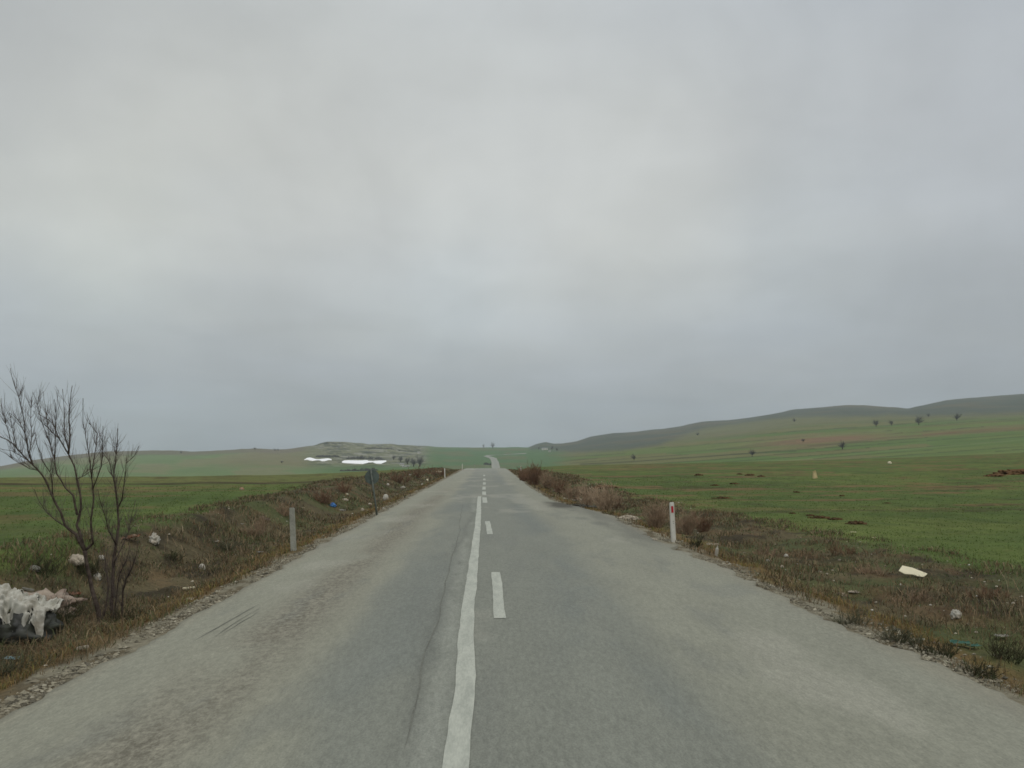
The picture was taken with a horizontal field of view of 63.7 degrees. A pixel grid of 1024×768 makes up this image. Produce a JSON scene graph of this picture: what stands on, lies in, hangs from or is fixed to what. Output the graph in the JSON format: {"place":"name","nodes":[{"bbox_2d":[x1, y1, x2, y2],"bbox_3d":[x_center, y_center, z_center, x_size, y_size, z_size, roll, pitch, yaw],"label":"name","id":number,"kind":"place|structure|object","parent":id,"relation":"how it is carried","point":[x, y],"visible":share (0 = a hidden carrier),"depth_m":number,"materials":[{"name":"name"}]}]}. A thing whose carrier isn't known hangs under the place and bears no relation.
{"place":"outdoors","nodes":[
{"label":"outdoors","id":0,"kind":"place"},
{"bbox_2d":[0,485,1022,718],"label":"roadside gravel","id":1,"kind":"structure","parent":0,"point":[14,700],"depth_m":9.07,"materials":[{"name":"grey gravel"}]},
{"bbox_2d":[0,453,1023,767],"bbox_3d":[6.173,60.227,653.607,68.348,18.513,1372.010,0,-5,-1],"label":"road","id":2,"kind":"structure","parent":0,"point":[610,641],"depth_m":7.18,"materials":[{"name":"grey asphalt"}]},
{"bbox_2d":[194,606,254,640],"bbox_3d":[-3.284,2.746,9.553,0.017,0.001,2.281,0,-5,0],"label":"road scratch","id":3,"kind":"object","parent":2,"relation":"on","point":[227,621],"visible":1,"depth_m":9.56},
{"bbox_2d":[404,507,462,747],"bbox_3d":[-1.308,3.617,19.449,0.126,0.001,28.446,0,-5,-3],"label":"road crack","id":4,"kind":"object","parent":2,"relation":"on","point":[425,650],"visible":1,"depth_m":7.45,"materials":[{"name":"black asphalt"}]},
{"bbox_2d":[442,496,480,767],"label":"solid centre line","id":5,"kind":"object","parent":2,"relation":"on","point":[457,750],"visible":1,"depth_m":7.00,"materials":[{"name":"paint"}]},
{"bbox_2d":[485,521,492,533],"bbox_3d":[-0.631,3.874,22.335,0.160,0.001,4.204,0,-5,-3],"label":"dash","id":6,"kind":"object","parent":2,"relation":"on","point":[488,527],"visible":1,"depth_m":22.04,"materials":[{"name":"paint"}]},
{"bbox_2d":[491,572,505,617],"bbox_3d":[-0.199,2.910,11.585,0.160,0.001,3.901,0,-5,-2],"label":"dash","id":7,"kind":"object","parent":2,"relation":"on","point":[498,607],"visible":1,"depth_m":11.14,"materials":[{"name":"paint"}]},
{"bbox_2d":[0,394,1023,714],"bbox_3d":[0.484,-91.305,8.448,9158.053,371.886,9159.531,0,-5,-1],"label":"ground","id":8,"kind":"structure","parent":0,"point":[982,436],"depth_m":45.14,"materials":[{"name":"green plant"}]},
{"bbox_2d":[0,650,60,676],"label":"dry bush","id":9,"kind":"object","parent":8,"relation":"on","point":[9,666],"visible":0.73,"depth_m":7.86,"materials":[{"name":"brown plant"}]},
{"bbox_2d":[0,608,63,644],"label":"rubbish bag","id":10,"kind":"object","parent":8,"relation":"on","point":[16,630],"visible":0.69,"depth_m":9.40,"materials":[{"name":"plastic"}]},
{"bbox_2d":[0,583,64,636],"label":"plastic sheeting","id":11,"kind":"object","parent":10,"relation":"on","point":[15,600],"visible":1,"depth_m":9.48,"materials":[{"name":"white plastic"}]},
{"bbox_2d":[20,546,67,575],"bbox_3d":[-7.090,2.642,12.375,0.784,0.408,0.791,3,-6,-34],"label":"dry bush","id":12,"kind":"object","parent":8,"relation":"on","point":[46,565],"visible":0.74,"depth_m":12.34,"materials":[{"name":"brown plant"}]},
{"bbox_2d":[24,588,87,617],"bbox_3d":[-6.357,2.990,11.378,0.906,0.274,0.687,6,0,-7],"label":"torn sack","id":13,"kind":"object","parent":8,"relation":"on","point":[48,594],"visible":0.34,"depth_m":11.40,"materials":[{"name":"white plastic"}]},
{"bbox_2d":[49,588,87,623],"bbox_3d":[-5.861,2.921,10.699,0.638,0.480,0.634,0,-5,-1],"label":"dry bush","id":14,"kind":"object","parent":8,"relation":"on","point":[58,615],"visible":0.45,"depth_m":10.79,"materials":[{"name":"brown plant"}]},
{"bbox_2d":[0,364,143,623],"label":"bare tree","id":15,"kind":"object","parent":8,"relation":"on","point":[112,598],"visible":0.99,"depth_m":11.08,"materials":[{"name":"brown plant"}]},
{"bbox_2d":[69,554,83,565],"bbox_3d":[-7.123,2.868,13.478,0.363,0.191,0.284,-2,-6,22],"label":"pale rock","id":16,"kind":"object","parent":8,"relation":"on","point":[77,557],"visible":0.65,"depth_m":13.40,"materials":[{"name":"stone"}]},
{"bbox_2d":[73,556,116,575],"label":"dry bush","id":17,"kind":"object","parent":8,"relation":"on","point":[93,570],"visible":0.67,"depth_m":13.29,"materials":[{"name":"brown plant"}]},
{"bbox_2d":[93,573,100,580],"bbox_3d":[-6.705,3.106,13.347,0.120,0.142,0.096,0,-5,-4],"label":"plastic bag","id":18,"kind":"object","parent":8,"relation":"on","point":[98,576],"visible":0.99,"depth_m":13.32,"materials":[{"name":"white plastic"}]},
{"bbox_2d":[99,603,151,624],"bbox_3d":[-4.921,2.984,10.612,0.649,0.312,0.379,0,-5,-1],"label":"dry bush","id":19,"kind":"object","parent":8,"relation":"on","point":[119,616],"visible":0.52,"depth_m":10.60,"materials":[{"name":"brown plant"}]},
{"bbox_2d":[121,534,140,538],"bbox_3d":[-7.428,2.970,16.014,0.380,0.085,0.212,-11,-4,-8],"label":"torn carton","id":20,"kind":"object","parent":8,"relation":"on","point":[134,535],"visible":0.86,"depth_m":15.97,"materials":[{"name":"cardboard"}]},
{"bbox_2d":[149,532,160,544],"bbox_3d":[-7.148,3.085,16.508,0.230,0.260,0.200,2,-6,-24],"label":"plastic bag","id":21,"kind":"object","parent":8,"relation":"on","point":[155,539],"visible":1,"depth_m":16.46,"materials":[{"name":"white plastic"}]},
{"bbox_2d":[160,545,185,561],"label":"dry bush","id":22,"kind":"object","parent":8,"relation":"on","point":[173,557],"visible":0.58,"depth_m":15.97,"materials":[{"name":"brown plant"}]},
{"bbox_2d":[213,537,242,550],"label":"dry bush","id":23,"kind":"object","parent":8,"relation":"on","point":[223,547],"visible":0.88,"depth_m":18.38,"materials":[{"name":"brown plant"}]},
{"bbox_2d":[0,467,458,693],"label":"dry verge grass","id":24,"kind":"structure","parent":8,"relation":"on","point":[81,626],"depth_m":14.84,"materials":[{"name":"brown plant"}]},
{"bbox_2d":[236,509,270,536],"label":"dry bush","id":25,"kind":"object","parent":8,"relation":"on","point":[259,525],"visible":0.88,"depth_m":21.54,"materials":[{"name":"brown plant"}]},
{"bbox_2d":[272,497,296,515],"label":"dry bush","id":26,"kind":"object","parent":8,"relation":"on","point":[282,509],"visible":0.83,"depth_m":26.26,"materials":[{"name":"brown plant"}]},
{"bbox_2d":[289,508,296,550],"bbox_3d":[-4.714,3.196,17.747,0.110,1.068,0.110,-3,-5,-2],"label":"delineator post","id":27,"kind":"object","parent":8,"relation":"on","point":[292,529],"visible":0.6,"depth_m":17.71,"materials":[{"name":"white plastic"}]},
{"bbox_2d":[304,457,331,460],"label":"snow patch","id":28,"kind":"object","parent":8,"relation":"on","point":[313,459],"visible":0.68,"depth_m":966.40,"materials":[{"name":"white snow"}]},
{"bbox_2d":[304,486,339,502],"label":"dry bush","id":29,"kind":"object","parent":8,"relation":"on","point":[323,498],"visible":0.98,"depth_m":33.32,"materials":[{"name":"brown plant"}]},
{"bbox_2d":[316,455,339,456],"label":"scrub","id":30,"kind":"object","parent":8,"relation":"on","point":[327,456],"visible":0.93,"depth_m":1109.56,"materials":[{"name":"plant"}]},
{"bbox_2d":[334,481,353,493],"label":"dry bush","id":31,"kind":"object","parent":8,"relation":"on","point":[343,489],"visible":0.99,"depth_m":39.70,"materials":[{"name":"brown plant"}]},
{"bbox_2d":[340,467,377,470],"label":"scrub","id":32,"kind":"object","parent":8,"relation":"on","point":[366,469],"visible":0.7,"depth_m":612.97,"materials":[{"name":"green plant"}]},
{"bbox_2d":[342,460,385,463],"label":"snow patch","id":33,"kind":"object","parent":8,"relation":"on","point":[362,461],"visible":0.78,"depth_m":904.98,"materials":[{"name":"white snow"}]},
{"bbox_2d":[345,455,382,459],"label":"scrub","id":34,"kind":"object","parent":8,"relation":"on","point":[362,457],"visible":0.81,"depth_m":1012.56,"materials":[{"name":"plant"}]},
{"bbox_2d":[365,470,378,515],"bbox_3d":[-4.621,3.823,27.754,0.481,1.868,0.095,-8,-5,-4],"label":"round sign","id":35,"kind":"object","parent":8,"relation":"on","point":[372,477],"visible":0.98,"depth_m":27.83,"materials":[{"name":"metal"}]},
{"bbox_2d":[364,447,400,450],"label":"scrub","id":36,"kind":"object","parent":8,"relation":"on","point":[381,448],"visible":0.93,"depth_m":1397.61,"materials":[{"name":"grey plant"}]},
{"bbox_2d":[387,469,410,482],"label":"dry bush","id":37,"kind":"object","parent":8,"relation":"on","point":[399,480],"visible":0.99,"depth_m":62.87,"materials":[{"name":"brown plant"}]},
{"bbox_2d":[403,466,429,477],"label":"dry bush","id":38,"kind":"object","parent":8,"relation":"on","point":[418,474],"visible":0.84,"depth_m":79.55,"materials":[{"name":"brown plant"}]},
{"bbox_2d":[415,456,425,466],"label":"bare tree","id":39,"kind":"object","parent":8,"relation":"on","point":[420,461],"visible":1,"depth_m":811.21,"materials":[{"name":"grey plant"}]},
{"bbox_2d":[427,467,443,475],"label":"dry bush","id":40,"kind":"object","parent":8,"relation":"on","point":[439,472],"visible":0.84,"depth_m":98.91,"materials":[{"name":"brown plant"}]},
{"bbox_2d":[0,483,1022,652],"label":"weeds","id":41,"kind":"object","parent":8,"relation":"on","point":[153,548],"visible":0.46,"depth_m":15.27,"materials":[{"name":"plant"}]},
{"bbox_2d":[0,472,1023,690],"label":"roadside tan grass","id":42,"kind":"structure","parent":8,"relation":"on","point":[197,593],"depth_m":11.72,"materials":[{"name":"brown plant"}]},
{"bbox_2d":[0,477,1023,678],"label":"dead stalks","id":43,"kind":"object","parent":8,"relation":"on","point":[381,498],"visible":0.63,"depth_m":17.65,"materials":[{"name":"brown plant"}]},
{"bbox_2d":[0,472,1023,586],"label":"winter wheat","id":44,"kind":"object","parent":8,"relation":"on","point":[37,533],"visible":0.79,"depth_m":27.33,"materials":[{"name":"green plant"}]},
{"bbox_2d":[517,466,530,481],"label":"dry bush","id":45,"kind":"object","parent":8,"relation":"on","point":[522,477],"visible":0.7,"depth_m":69.75,"materials":[{"name":"brown plant"}]},
{"bbox_2d":[44,479,1022,665],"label":"scattered stones","id":46,"kind":"object","parent":8,"relation":"on","point":[743,552],"visible":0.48,"depth_m":15.31,"materials":[{"name":"grey stone"}]},
{"bbox_2d":[522,460,547,484],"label":"dry bush","id":47,"kind":"object","parent":8,"relation":"on","point":[533,478],"visible":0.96,"depth_m":61.79,"materials":[{"name":"brown plant"}]},
{"bbox_2d":[539,468,556,488],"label":"dry bush","id":48,"kind":"object","parent":8,"relation":"on","point":[548,481],"visible":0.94,"depth_m":56.65,"materials":[{"name":"brown plant"}]},
{"bbox_2d":[551,475,571,493],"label":"dry bush","id":49,"kind":"object","parent":8,"relation":"on","point":[560,485],"visible":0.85,"depth_m":50.55,"materials":[{"name":"brown plant"}]},
{"bbox_2d":[558,483,581,500],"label":"dry bush","id":50,"kind":"object","parent":8,"relation":"on","point":[569,494],"visible":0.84,"depth_m":42.60,"materials":[{"name":"brown plant"}]},
{"bbox_2d":[567,504,596,506],"bbox_3d":[2.707,5.155,35.046,1.906,0.135,1.652,0,-5,-1],"label":"rubble heap","id":51,"kind":"object","parent":8,"relation":"on","point":[581,505],"visible":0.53,"depth_m":34.80,"materials":[{"name":"concrete"}]},
{"bbox_2d":[575,479,598,505],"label":"dry bush","id":52,"kind":"object","parent":8,"relation":"on","point":[585,498],"visible":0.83,"depth_m":37.29,"materials":[{"name":"brown plant"}]},
{"bbox_2d":[587,479,621,510],"bbox_3d":[3.726,4.567,33.882,1.428,1.332,1.545,-3,-6,29],"label":"dry bush","id":53,"kind":"object","parent":8,"relation":"on","point":[605,502],"visible":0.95,"depth_m":33.66,"materials":[{"name":"brown plant"}]},
{"bbox_2d":[594,485,621,488],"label":"soil heap","id":54,"kind":"object","parent":8,"relation":"on","point":[610,486],"visible":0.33,"depth_m":53.91,"materials":[{"name":"brown soil"}]},
{"bbox_2d":[612,491,630,507],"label":"dry bush","id":55,"kind":"object","parent":8,"relation":"on","point":[618,504],"visible":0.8,"depth_m":35.78,"materials":[{"name":"brown plant"}]},
{"bbox_2d":[616,514,640,519],"bbox_3d":[3.864,4.418,27.482,0.791,0.189,0.746,2,-5,-20],"label":"rubble heap","id":56,"kind":"object","parent":8,"relation":"on","point":[630,517],"visible":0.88,"depth_m":27.34,"materials":[{"name":"stone"}]},
{"bbox_2d":[640,492,669,527],"bbox_3d":[4.462,3.834,24.949,1.355,1.106,0.797,0,-5,-1],"label":"dry bush","id":57,"kind":"object","parent":8,"relation":"on","point":[655,520],"visible":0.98,"depth_m":24.92,"materials":[{"name":"brown plant"}]},
{"bbox_2d":[658,498,676,520],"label":"dry bush","id":58,"kind":"object","parent":8,"relation":"on","point":[668,519],"visible":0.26,"depth_m":27.73,"materials":[{"name":"brown plant"}]},
{"bbox_2d":[669,502,675,541],"bbox_3d":[3.808,3.347,19.545,0.110,1.088,0.113,-2,-5,-2],"label":"delineator post","id":59,"kind":"object","parent":8,"relation":"on","point":[672,523],"visible":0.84,"depth_m":19.51,"materials":[{"name":"white paint"}]},
{"bbox_2d":[675,506,704,535],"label":"dry bush","id":60,"kind":"object","parent":8,"relation":"on","point":[686,523],"visible":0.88,"depth_m":22.85,"materials":[{"name":"brown plant"}]},
{"bbox_2d":[687,531,703,547],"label":"dry bush","id":61,"kind":"object","parent":8,"relation":"on","point":[697,544],"visible":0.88,"depth_m":18.61,"materials":[{"name":"brown plant"}]},
{"bbox_2d":[691,508,716,532],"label":"dry bush","id":62,"kind":"object","parent":8,"relation":"on","point":[703,526],"visible":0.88,"depth_m":23.73,"materials":[{"name":"brown plant"}]},
{"bbox_2d":[715,546,718,556],"bbox_3d":[4.260,3.474,17.151,0.072,0.215,0.070,7,0,-1],"label":"bottle","id":63,"kind":"object","parent":8,"relation":"on","point":[716,550],"visible":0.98,"depth_m":17.12,"materials":[{"name":"white plastic"}]},
{"bbox_2d":[714,496,729,498],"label":"soil heap","id":64,"kind":"object","parent":8,"relation":"on","point":[720,497],"visible":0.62,"depth_m":41.79,"materials":[{"name":"brown soil"}]},
{"bbox_2d":[509,468,1023,695],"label":"dry verge grass","id":65,"kind":"structure","parent":8,"relation":"on","point":[568,477],"depth_m":15.24,"materials":[{"name":"brown plant"}]},
{"bbox_2d":[807,515,829,518],"bbox_3d":[10.685,4.644,28.677,0.879,0.147,0.621,0,-5,-1],"label":"soil heap","id":66,"kind":"object","parent":8,"relation":"on","point":[819,517],"visible":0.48,"depth_m":28.51,"materials":[{"name":"brown soil"}]},
{"bbox_2d":[826,517,842,519],"bbox_3d":[11.007,4.598,28.018,0.673,0.144,0.475,0,-5,-1],"label":"soil heap","id":67,"kind":"object","parent":8,"relation":"on","point":[833,518],"visible":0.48,"depth_m":27.92,"materials":[{"name":"brown soil"}]},
{"bbox_2d":[823,539,856,555],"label":"dry bush","id":68,"kind":"object","parent":8,"relation":"on","point":[852,549],"visible":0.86,"depth_m":17.66,"materials":[{"name":"brown plant"}]},
{"bbox_2d":[831,607,871,625],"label":"dry bush","id":69,"kind":"object","parent":8,"relation":"on","point":[858,619],"visible":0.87,"depth_m":9.85,"materials":[{"name":"brown plant"}]},
{"bbox_2d":[845,520,866,524],"bbox_3d":[10.650,4.295,25.468,0.756,0.164,0.565,0,-5,-1],"label":"soil heap","id":70,"kind":"object","parent":8,"relation":"on","point":[855,522],"visible":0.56,"depth_m":25.34,"materials":[{"name":"brown soil"}]},
{"bbox_2d":[874,618,924,644],"bbox_3d":[4.187,2.684,8.929,0.611,0.272,0.430,2,-5,-18],"label":"dry bush","id":71,"kind":"object","parent":8,"relation":"on","point":[893,636],"visible":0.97,"depth_m":8.88,"materials":[{"name":"brown plant"}]},
{"bbox_2d":[892,584,931,604],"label":"dry bush","id":72,"kind":"object","parent":8,"relation":"on","point":[916,600],"visible":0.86,"depth_m":12.29,"materials":[{"name":"brown plant"}]},
{"bbox_2d":[899,565,926,576],"bbox_3d":[6.989,3.270,14.395,0.457,0.050,0.290,0,36,-1],"label":"broken board","id":73,"kind":"object","parent":8,"relation":"on","point":[908,570],"visible":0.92,"depth_m":14.38,"materials":[{"name":"beige wood"}]},
{"bbox_2d":[915,416,924,424],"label":"bare tree","id":74,"kind":"object","parent":8,"relation":"on","point":[918,420],"visible":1,"depth_m":799.67,"materials":[{"name":"brown plant"}]},
{"bbox_2d":[911,633,960,657],"bbox_3d":[4.363,2.686,8.473,0.493,0.239,0.457,0,-5,-1],"label":"dry bush","id":75,"kind":"object","parent":8,"relation":"on","point":[930,647],"visible":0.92,"depth_m":8.45,"materials":[{"name":"brown plant"}]},
{"bbox_2d":[950,609,961,618],"bbox_3d":[5.927,3.071,11.013,0.170,0.123,0.132,2,-6,-23],"label":"plastic bag","id":76,"kind":"object","parent":8,"relation":"on","point":[954,613],"visible":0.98,"depth_m":10.98,"materials":[{"name":"white plastic"}]},
{"bbox_2d":[950,639,969,643],"bbox_3d":[4.911,2.827,9.037,0.201,0.032,0.120,-2,-5,20],"label":"plastic scrap","id":77,"kind":"object","parent":8,"relation":"on","point":[955,641],"visible":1,"depth_m":9.04,"materials":[{"name":"teal plastic"}]},
{"bbox_2d":[954,655,1007,679],"bbox_3d":[4.324,2.614,7.627,0.514,0.213,0.407,5,-7,-43],"label":"dry bush","id":78,"kind":"object","parent":8,"relation":"on","point":[992,671],"visible":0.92,"depth_m":7.60,"materials":[{"name":"brown plant"}]},
{"bbox_2d":[963,582,1014,599],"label":"dry bush","id":79,"kind":"object","parent":8,"relation":"on","point":[989,592],"visible":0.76,"depth_m":12.48,"materials":[{"name":"brown plant"}]},
{"bbox_2d":[983,474,1004,476],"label":"soil heap","id":80,"kind":"object","parent":8,"relation":"on","point":[995,475],"visible":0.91,"depth_m":65.97,"materials":[{"name":"brown soil"}]},
{"bbox_2d":[980,633,1023,664],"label":"dry bush","id":81,"kind":"object","parent":8,"relation":"on","point":[1014,655],"visible":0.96,"depth_m":8.52,"materials":[{"name":"brown plant"}]},
{"bbox_2d":[993,469,1023,474],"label":"soil heap","id":82,"kind":"object","parent":8,"relation":"on","point":[1013,472],"visible":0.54,"depth_m":68.97,"materials":[{"name":"brown soil"}]},
{"bbox_2d":[0,0,1023,465],"label":"sky","id":83,"kind":"structure","parent":0,"point":[228,224],"materials":[{"name":"grey"}]}
]}

